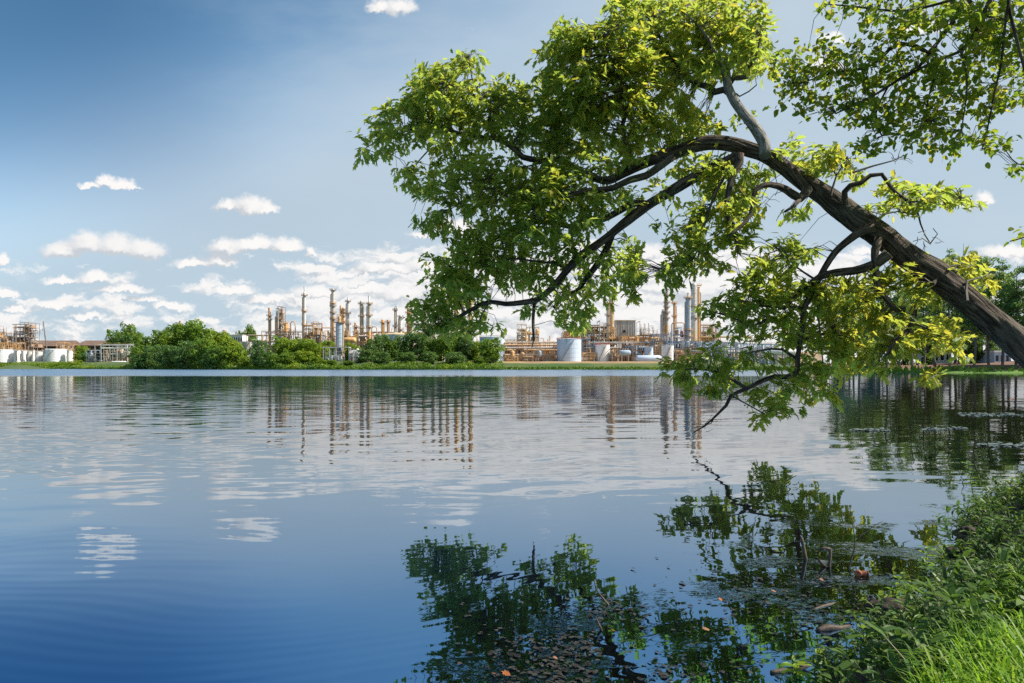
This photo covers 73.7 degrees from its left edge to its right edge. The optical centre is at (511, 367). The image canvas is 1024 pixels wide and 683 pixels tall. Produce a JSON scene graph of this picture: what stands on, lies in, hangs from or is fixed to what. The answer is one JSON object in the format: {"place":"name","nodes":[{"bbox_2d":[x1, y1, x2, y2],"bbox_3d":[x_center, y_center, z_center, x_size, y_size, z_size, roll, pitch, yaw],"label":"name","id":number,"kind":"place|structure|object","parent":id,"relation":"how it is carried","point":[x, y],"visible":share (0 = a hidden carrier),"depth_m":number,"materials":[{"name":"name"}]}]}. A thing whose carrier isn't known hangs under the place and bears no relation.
{"place":"outdoors","nodes":[
{"label":"outdoors","id":0,"kind":"place"},
{"bbox_2d":[0,369,1023,682],"bbox_3d":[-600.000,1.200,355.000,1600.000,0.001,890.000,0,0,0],"label":"water","id":1,"kind":"structure","parent":0,"point":[194,525],"depth_m":5.47,"materials":[{"name":"liquid"}]},
{"bbox_2d":[454,534,916,682],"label":"floating litter","id":2,"kind":"object","parent":1,"relation":"on","point":[535,672],"visible":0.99,"depth_m":2.91,"materials":[{"name":"brown plant"}]},
{"bbox_2d":[780,661,811,679],"bbox_3d":[1.098,1.169,2.628,0.117,0.082,0.092,0,0,30],"label":"sprout","id":3,"kind":"object","parent":1,"relation":"on","point":[796,666],"visible":0.99,"depth_m":2.63,"materials":[{"name":"green plant"}]},
{"bbox_2d":[816,624,850,631],"bbox_3d":[1.476,1.195,3.137,0.184,0.041,0.033,0,0,-17],"label":"log","id":4,"kind":"object","parent":1,"relation":"on","point":[827,627],"visible":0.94,"depth_m":3.12,"materials":[{"name":"brown wood"}]},
{"bbox_2d":[849,412,1023,446],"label":"floating weed","id":5,"kind":"object","parent":1,"relation":"on","point":[990,444],"visible":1,"depth_m":13.16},
{"bbox_2d":[0,361,1023,682],"bbox_3d":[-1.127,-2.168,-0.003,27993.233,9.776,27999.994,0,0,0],"label":"ground","id":6,"kind":"structure","parent":0,"point":[860,677],"depth_m":398.98,"materials":[{"name":"green plant"}]},
{"bbox_2d":[0,349,12,362],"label":"storage tank","id":7,"kind":"object","parent":6,"relation":"on","point":[6,355],"visible":0.81,"depth_m":684.09,"materials":[{"name":"metal"}]},
{"bbox_2d":[8,322,43,351],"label":"process unit","id":8,"kind":"object","parent":6,"relation":"on","point":[28,337],"visible":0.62,"depth_m":717.22,"materials":[{"name":"metal"}]},
{"bbox_2d":[0,360,84,366],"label":"hedge","id":9,"kind":"object","parent":6,"relation":"on","point":[59,363],"visible":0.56,"depth_m":622.18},
{"bbox_2d":[44,349,67,361],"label":"storage tank","id":10,"kind":"object","parent":6,"relation":"on","point":[55,355],"visible":0.93,"depth_m":682.08,"materials":[{"name":"metal"}]},
{"bbox_2d":[35,340,78,350],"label":"warehouse","id":11,"kind":"structure","parent":6,"relation":"on","point":[52,344],"depth_m":753.61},
{"bbox_2d":[74,340,108,361],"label":"warehouse","id":12,"kind":"structure","parent":6,"relation":"on","point":[90,345],"depth_m":759.94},
{"bbox_2d":[99,329,120,359],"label":"broadleaf tree","id":13,"kind":"object","parent":6,"relation":"on","point":[111,339],"visible":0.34,"depth_m":696.84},
{"bbox_2d":[95,343,135,361],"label":"pumping station","id":14,"kind":"object","parent":6,"relation":"on","point":[116,353],"visible":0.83,"depth_m":637.61,"materials":[{"name":"metal"}]},
{"bbox_2d":[111,334,132,356],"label":"broadleaf tree","id":15,"kind":"object","parent":6,"relation":"on","point":[120,339],"visible":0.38,"depth_m":677.02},
{"bbox_2d":[119,321,143,350],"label":"broadleaf tree","id":16,"kind":"object","parent":6,"relation":"on","point":[129,331],"visible":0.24,"depth_m":687.40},
{"bbox_2d":[127,345,144,368],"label":"broadleaf tree","id":17,"kind":"object","parent":6,"relation":"on","point":[135,350],"visible":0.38,"depth_m":505.91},
{"bbox_2d":[130,353,152,368],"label":"broadleaf tree","id":18,"kind":"object","parent":6,"relation":"on","point":[139,364],"visible":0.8,"depth_m":494.41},
{"bbox_2d":[133,334,162,354],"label":"broadleaf tree","id":19,"kind":"object","parent":6,"relation":"on","point":[142,341],"visible":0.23,"depth_m":526.90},
{"bbox_2d":[139,345,163,368],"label":"broadleaf tree","id":20,"kind":"object","parent":6,"relation":"on","point":[148,350],"visible":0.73,"depth_m":495.86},
{"bbox_2d":[148,330,178,353],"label":"broadleaf tree","id":21,"kind":"object","parent":6,"relation":"on","point":[161,340],"visible":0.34,"depth_m":524.30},
{"bbox_2d":[155,345,178,368],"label":"broadleaf tree","id":22,"kind":"object","parent":6,"relation":"on","point":[165,357],"visible":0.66,"depth_m":481.42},
{"bbox_2d":[165,322,188,348],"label":"broadleaf tree","id":23,"kind":"object","parent":6,"relation":"on","point":[176,339],"visible":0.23,"depth_m":533.63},
{"bbox_2d":[171,340,196,368],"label":"broadleaf tree","id":24,"kind":"object","parent":6,"relation":"on","point":[179,359],"visible":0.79,"depth_m":474.06,"materials":[{"name":"plant"}]},
{"bbox_2d":[176,318,205,360],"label":"broadleaf tree","id":25,"kind":"object","parent":6,"relation":"on","point":[190,332],"visible":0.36,"depth_m":522.53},
{"bbox_2d":[185,338,213,367],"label":"broadleaf tree","id":26,"kind":"object","parent":6,"relation":"on","point":[198,352],"visible":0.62,"depth_m":466.90,"materials":[{"name":"plant"}]},
{"bbox_2d":[194,326,222,345],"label":"broadleaf tree","id":27,"kind":"object","parent":6,"relation":"on","point":[205,332],"visible":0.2,"depth_m":517.54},
{"bbox_2d":[197,349,220,368],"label":"broadleaf tree","id":28,"kind":"object","parent":6,"relation":"on","point":[211,363],"visible":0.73,"depth_m":458.22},
{"bbox_2d":[204,345,231,368],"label":"broadleaf tree","id":29,"kind":"object","parent":6,"relation":"on","point":[222,352],"visible":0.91,"depth_m":456.73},
{"bbox_2d":[201,331,234,349],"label":"broadleaf tree","id":30,"kind":"object","parent":6,"relation":"on","point":[215,335],"visible":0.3,"depth_m":495.67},
{"bbox_2d":[215,337,245,354],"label":"broadleaf tree","id":31,"kind":"object","parent":6,"relation":"on","point":[229,342],"visible":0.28,"depth_m":486.16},
{"bbox_2d":[225,345,248,367],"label":"broadleaf tree","id":32,"kind":"object","parent":6,"relation":"on","point":[236,352],"visible":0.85,"depth_m":459.08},
{"bbox_2d":[247,339,270,366],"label":"broadleaf tree","id":33,"kind":"object","parent":6,"relation":"on","point":[256,348],"visible":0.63,"depth_m":437.41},
{"bbox_2d":[256,352,273,366],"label":"broadleaf tree","id":34,"kind":"object","parent":6,"relation":"on","point":[261,360],"visible":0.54,"depth_m":429.10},
{"bbox_2d":[267,335,288,355],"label":"broadleaf tree","id":35,"kind":"object","parent":6,"relation":"on","point":[278,346],"visible":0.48,"depth_m":447.89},
{"bbox_2d":[261,330,301,352],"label":"process unit","id":36,"kind":"object","parent":6,"relation":"on","point":[284,334],"visible":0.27,"depth_m":501.25,"materials":[{"name":"metal"}]},
{"bbox_2d":[277,306,285,334],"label":"process unit","id":37,"kind":"object","parent":6,"relation":"on","point":[281,315],"visible":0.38,"depth_m":514.70,"materials":[{"name":"brown metal"}]},
{"bbox_2d":[276,352,301,364],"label":"broadleaf tree","id":38,"kind":"object","parent":6,"relation":"on","point":[288,358],"visible":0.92,"depth_m":425.39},
{"bbox_2d":[281,338,300,360],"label":"broadleaf tree","id":39,"kind":"object","parent":6,"relation":"on","point":[286,347],"visible":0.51,"depth_m":442.59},
{"bbox_2d":[292,350,314,363],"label":"broadleaf tree","id":40,"kind":"object","parent":6,"relation":"on","point":[305,356],"visible":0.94,"depth_m":428.23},
{"bbox_2d":[301,285,307,338],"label":"process column","id":41,"kind":"structure","parent":6,"relation":"on","point":[303,309],"depth_m":499.36,"materials":[{"name":"brown metal"}]},
{"bbox_2d":[291,338,320,360],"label":"broadleaf tree","id":42,"kind":"object","parent":6,"relation":"on","point":[304,344],"visible":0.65,"depth_m":441.01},
{"bbox_2d":[304,321,324,346],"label":"process unit","id":43,"kind":"object","parent":6,"relation":"on","point":[313,334],"visible":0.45,"depth_m":496.08,"materials":[{"name":"brown metal"}]},
{"bbox_2d":[314,342,330,359],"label":"broadleaf tree","id":44,"kind":"object","parent":6,"relation":"on","point":[321,353],"visible":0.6,"depth_m":450.86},
{"bbox_2d":[0,360,656,369],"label":"shore brush","id":45,"kind":"object","parent":6,"relation":"on","point":[414,365],"visible":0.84,"depth_m":406.12,"materials":[{"name":"plant"}]},
{"bbox_2d":[329,288,335,344],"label":"process column","id":46,"kind":"structure","parent":6,"relation":"on","point":[332,304],"depth_m":504.28,"materials":[{"name":"metal"}]},
{"bbox_2d":[323,345,350,360],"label":"pipe support","id":47,"kind":"object","parent":6,"relation":"on","point":[338,357],"visible":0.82,"depth_m":431.04,"materials":[{"name":"metal"}]},
{"bbox_2d":[333,314,344,360],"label":"process column","id":48,"kind":"structure","parent":6,"relation":"on","point":[339,333],"depth_m":434.18,"materials":[{"name":"metal"}]},
{"bbox_2d":[344,327,376,360],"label":"process unit","id":49,"kind":"object","parent":6,"relation":"on","point":[362,338],"visible":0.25,"depth_m":494.51,"materials":[{"name":"metal"}]},
{"bbox_2d":[358,301,364,346],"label":"process column","id":50,"kind":"structure","parent":6,"relation":"on","point":[362,315],"depth_m":498.98,"materials":[{"name":"metal"}]},
{"bbox_2d":[355,348,372,361],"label":"broadleaf tree","id":51,"kind":"object","parent":6,"relation":"on","point":[363,357],"visible":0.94,"depth_m":422.63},
{"bbox_2d":[366,296,372,338],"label":"process column","id":52,"kind":"structure","parent":6,"relation":"on","point":[369,315],"depth_m":498.94,"materials":[{"name":"metal"}]},
{"bbox_2d":[360,338,385,359],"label":"broadleaf tree","id":53,"kind":"object","parent":6,"relation":"on","point":[372,346],"visible":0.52,"depth_m":432.09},
{"bbox_2d":[368,352,393,364],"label":"broadleaf tree","id":54,"kind":"object","parent":6,"relation":"on","point":[384,358],"visible":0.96,"depth_m":413.56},
{"bbox_2d":[373,334,391,356],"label":"broadleaf tree","id":55,"kind":"object","parent":6,"relation":"on","point":[384,338],"visible":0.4,"depth_m":437.70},
{"bbox_2d":[383,340,402,360],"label":"broadleaf tree","id":56,"kind":"object","parent":6,"relation":"on","point":[390,348],"visible":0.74,"depth_m":434.88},
{"bbox_2d":[392,335,413,360],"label":"broadleaf tree","id":57,"kind":"object","parent":6,"relation":"on","point":[402,339],"visible":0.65,"depth_m":436.86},
{"bbox_2d":[395,351,416,363],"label":"broadleaf tree","id":58,"kind":"object","parent":6,"relation":"on","point":[407,358],"visible":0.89,"depth_m":412.03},
{"bbox_2d":[399,331,421,360],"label":"broadleaf tree","id":59,"kind":"object","parent":6,"relation":"on","point":[412,338],"visible":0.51,"depth_m":437.91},
{"bbox_2d":[414,332,432,360],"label":"broadleaf tree","id":60,"kind":"object","parent":6,"relation":"on","point":[421,342],"visible":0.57,"depth_m":435.23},
{"bbox_2d":[419,351,438,363],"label":"broadleaf tree","id":61,"kind":"object","parent":6,"relation":"on","point":[431,357],"visible":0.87,"depth_m":409.42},
{"bbox_2d":[422,338,442,360],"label":"broadleaf tree","id":62,"kind":"object","parent":6,"relation":"on","point":[434,348],"visible":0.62,"depth_m":435.04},
{"bbox_2d":[431,333,458,360],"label":"broadleaf tree","id":63,"kind":"object","parent":6,"relation":"on","point":[446,350],"visible":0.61,"depth_m":432.95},
{"bbox_2d":[444,351,467,363],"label":"broadleaf tree","id":64,"kind":"object","parent":6,"relation":"on","point":[453,358],"visible":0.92,"depth_m":409.57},
{"bbox_2d":[455,335,477,360],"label":"broadleaf tree","id":65,"kind":"object","parent":6,"relation":"on","point":[467,352],"visible":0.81,"depth_m":433.14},
{"bbox_2d":[479,335,504,360],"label":"storage tank","id":66,"kind":"object","parent":6,"relation":"on","point":[501,353],"visible":0.3,"depth_m":446.67,"materials":[{"name":"metal"}]},
{"bbox_2d":[478,337,507,362],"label":"broadleaf tree","id":67,"kind":"object","parent":6,"relation":"on","point":[489,350],"visible":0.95,"depth_m":416.80,"materials":[{"name":"plant"}]},
{"bbox_2d":[516,324,527,355],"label":"process unit","id":68,"kind":"object","parent":6,"relation":"on","point":[523,331],"visible":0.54,"depth_m":465.46,"materials":[{"name":"beige paint"}]},
{"bbox_2d":[503,342,556,360],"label":"pipe rack","id":69,"kind":"object","parent":6,"relation":"on","point":[522,347],"visible":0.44,"depth_m":445.87,"materials":[{"name":"metal"}]},
{"bbox_2d":[505,344,556,357],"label":"pipe rack","id":70,"kind":"object","parent":6,"relation":"on","point":[517,345],"visible":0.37,"depth_m":459.40,"materials":[{"name":"metal"}]},
{"bbox_2d":[525,327,538,358],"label":"process unit","id":71,"kind":"object","parent":6,"relation":"on","point":[529,333],"visible":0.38,"depth_m":471.06,"materials":[{"name":"beige paint"}]},
{"bbox_2d":[47,365,1023,372],"bbox_3d":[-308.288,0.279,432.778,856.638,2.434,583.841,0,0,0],"label":"shore grass","id":72,"kind":"structure","parent":6,"relation":"on","point":[954,368],"depth_m":387.38,"materials":[{"name":"plant"}]},
{"bbox_2d":[536,350,556,360],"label":"process unit","id":73,"kind":"object","parent":6,"relation":"on","point":[540,357],"visible":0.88,"depth_m":437.89,"materials":[{"name":"metal"}]},
{"bbox_2d":[557,337,580,360],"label":"storage tank","id":74,"kind":"object","parent":6,"relation":"on","point":[570,350],"visible":0.98,"depth_m":433.27,"materials":[{"name":"metal"}]},
{"bbox_2d":[581,333,595,360],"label":"process unit","id":75,"kind":"object","parent":6,"relation":"on","point":[588,346],"visible":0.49,"depth_m":454.06,"materials":[{"name":"grey metal"}]},
{"bbox_2d":[579,321,599,358],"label":"process unit","id":76,"kind":"object","parent":6,"relation":"on","point":[594,332],"visible":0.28,"depth_m":473.91,"materials":[{"name":"beige paint"}]},
{"bbox_2d":[595,343,609,360],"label":"storage tank","id":77,"kind":"object","parent":6,"relation":"on","point":[603,352],"visible":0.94,"depth_m":440.16,"materials":[{"name":"metal"}]},
{"bbox_2d":[597,320,616,354],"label":"process unit","id":78,"kind":"object","parent":6,"relation":"on","point":[603,332],"visible":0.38,"depth_m":469.46,"materials":[{"name":"beige paint"}]},
{"bbox_2d":[614,320,635,337],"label":"industrial building","id":79,"kind":"structure","parent":6,"relation":"on","point":[625,327],"depth_m":492.00,"materials":[{"name":"beige paint"}]},
{"bbox_2d":[616,336,639,360],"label":"process unit","id":80,"kind":"object","parent":6,"relation":"on","point":[635,339],"visible":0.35,"depth_m":463.20,"materials":[{"name":"paint"}]},
{"bbox_2d":[630,342,645,360],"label":"process unit","id":81,"kind":"object","parent":6,"relation":"on","point":[637,347],"visible":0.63,"depth_m":441.51,"materials":[{"name":"metal"}]},
{"bbox_2d":[635,354,660,360],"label":"horizontal vessel","id":82,"kind":"object","parent":6,"relation":"on","point":[643,357],"visible":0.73,"depth_m":426.01,"materials":[{"name":"white paint"}]},
{"bbox_2d":[649,332,670,354],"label":"process unit","id":83,"kind":"object","parent":6,"relation":"on","point":[654,338],"visible":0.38,"depth_m":447.35,"materials":[{"name":"grey metal"}]},
{"bbox_2d":[663,288,669,340],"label":"process column","id":84,"kind":"structure","parent":6,"relation":"on","point":[666,312],"depth_m":476.98,"materials":[{"name":"metal"}]},
{"bbox_2d":[661,344,673,360],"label":"storage tank","id":85,"kind":"object","parent":6,"relation":"on","point":[666,350],"visible":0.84,"depth_m":440.45,"materials":[{"name":"metal"}]},
{"bbox_2d":[671,301,676,344],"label":"process column","id":86,"kind":"structure","parent":6,"relation":"on","point":[674,303],"depth_m":489.45,"materials":[{"name":"metal"}]},
{"bbox_2d":[669,327,687,359],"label":"process unit","id":87,"kind":"object","parent":6,"relation":"on","point":[680,334],"visible":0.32,"depth_m":450.96,"materials":[{"name":"grey metal"}]},
{"bbox_2d":[349,0,1023,432],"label":"oak tree","id":88,"kind":"object","parent":6,"relation":"on","point":[549,192],"visible":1,"depth_m":10.25,"materials":[{"name":"green plant"}]},
{"bbox_2d":[683,293,692,347],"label":"process column","id":89,"kind":"structure","parent":6,"relation":"on","point":[687,318],"depth_m":453.97,"materials":[{"name":"metal"}]},
{"bbox_2d":[691,283,698,341],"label":"process column","id":90,"kind":"structure","parent":6,"relation":"on","point":[694,317],"depth_m":463.58,"materials":[{"name":"metal"}]},
{"bbox_2d":[696,284,701,341],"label":"process column","id":91,"kind":"structure","parent":6,"relation":"on","point":[699,321],"depth_m":467.20,"materials":[{"name":"metal"}]},
{"bbox_2d":[701,324,720,358],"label":"process unit","id":92,"kind":"object","parent":6,"relation":"on","point":[707,334],"visible":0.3,"depth_m":472.33,"materials":[{"name":"beige paint"}]},
{"bbox_2d":[691,340,740,361],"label":"process unit","id":93,"kind":"object","parent":6,"relation":"on","point":[699,345],"visible":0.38,"depth_m":440.03,"materials":[{"name":"blue paint"}]},
{"bbox_2d":[737,342,771,363],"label":"process unit","id":94,"kind":"object","parent":6,"relation":"on","point":[755,347],"visible":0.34,"depth_m":437.43,"materials":[{"name":"blue paint"}]},
{"bbox_2d":[760,342,795,364],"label":"process unit","id":95,"kind":"object","parent":6,"relation":"on","point":[777,357],"visible":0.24,"depth_m":416.81,"materials":[{"name":"blue paint"}]},
{"bbox_2d":[867,269,897,365],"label":"pine tree","id":96,"kind":"object","parent":6,"relation":"on","point":[877,338],"visible":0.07,"depth_m":189.14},
{"bbox_2d":[872,597,910,618],"bbox_3d":[1.857,1.183,3.328,0.190,0.103,0.161,0,0,30],"label":"rock","id":97,"kind":"object","parent":6,"relation":"on","point":[890,602],"visible":0.3,"depth_m":3.30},
{"bbox_2d":[766,469,1023,682],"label":"bank weeds","id":98,"kind":"object","parent":6,"relation":"on","point":[897,633],"visible":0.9,"depth_m":2.24,"materials":[{"name":"plant"}]},
{"bbox_2d":[768,0,1023,247],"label":"round leaved tree","id":99,"kind":"object","parent":6,"relation":"on","point":[984,33],"visible":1,"depth_m":7.74,"materials":[{"name":"green plant"}]},
{"bbox_2d":[888,279,909,366],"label":"pine tree","id":100,"kind":"object","parent":6,"relation":"on","point":[894,299],"visible":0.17,"depth_m":185.13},
{"bbox_2d":[905,281,946,362],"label":"pine tree","id":101,"kind":"object","parent":6,"relation":"on","point":[922,310],"visible":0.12,"depth_m":177.60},
{"bbox_2d":[915,351,951,364],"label":"house","id":102,"kind":"structure","parent":6,"relation":"on","point":[942,359],"depth_m":230.00,"materials":[{"name":"white paint"}]},
{"bbox_2d":[925,248,972,364],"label":"tree","id":103,"kind":"object","parent":6,"relation":"on","point":[937,311],"visible":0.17,"depth_m":172.05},
{"bbox_2d":[944,244,977,353],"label":"tree","id":104,"kind":"object","parent":6,"relation":"on","point":[954,309],"visible":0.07,"depth_m":167.48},
{"bbox_2d":[952,258,988,364],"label":"tree","id":105,"kind":"object","parent":6,"relation":"on","point":[964,321],"visible":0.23,"depth_m":165.48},
{"bbox_2d":[955,335,986,363],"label":"broadleaf tree","id":106,"kind":"object","parent":6,"relation":"on","point":[970,348],"visible":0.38,"depth_m":220.49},
{"bbox_2d":[972,255,1008,364],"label":"tree","id":107,"kind":"object","parent":6,"relation":"on","point":[988,264],"visible":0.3,"depth_m":165.12,"materials":[{"name":"plant"}]},
{"bbox_2d":[976,351,1009,362],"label":"house","id":108,"kind":"structure","parent":6,"relation":"on","point":[995,356],"depth_m":215.00,"materials":[{"name":"grey paint"}]},
{"bbox_2d":[975,259,1023,364],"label":"tree","id":109,"kind":"object","parent":6,"relation":"on","point":[1003,267],"visible":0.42,"depth_m":163.81,"materials":[{"name":"plant"}]},
{"bbox_2d":[993,264,1023,364],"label":"pine tree","id":110,"kind":"object","parent":6,"relation":"on","point":[1010,312],"visible":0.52,"depth_m":161.16,"materials":[{"name":"plant"}]},
{"bbox_2d":[1008,266,1023,324],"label":"pine tree","id":111,"kind":"object","parent":6,"relation":"on","point":[1016,303],"visible":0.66,"depth_m":159.30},
{"bbox_2d":[0,0,1023,362],"label":"sky","id":112,"kind":"structure","parent":0,"point":[163,163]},
{"bbox_2d":[868,539,1023,682],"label":"grass","id":113,"kind":"structure","parent":0,"point":[1004,648],"depth_m":1.61,"materials":[{"name":"plant"}]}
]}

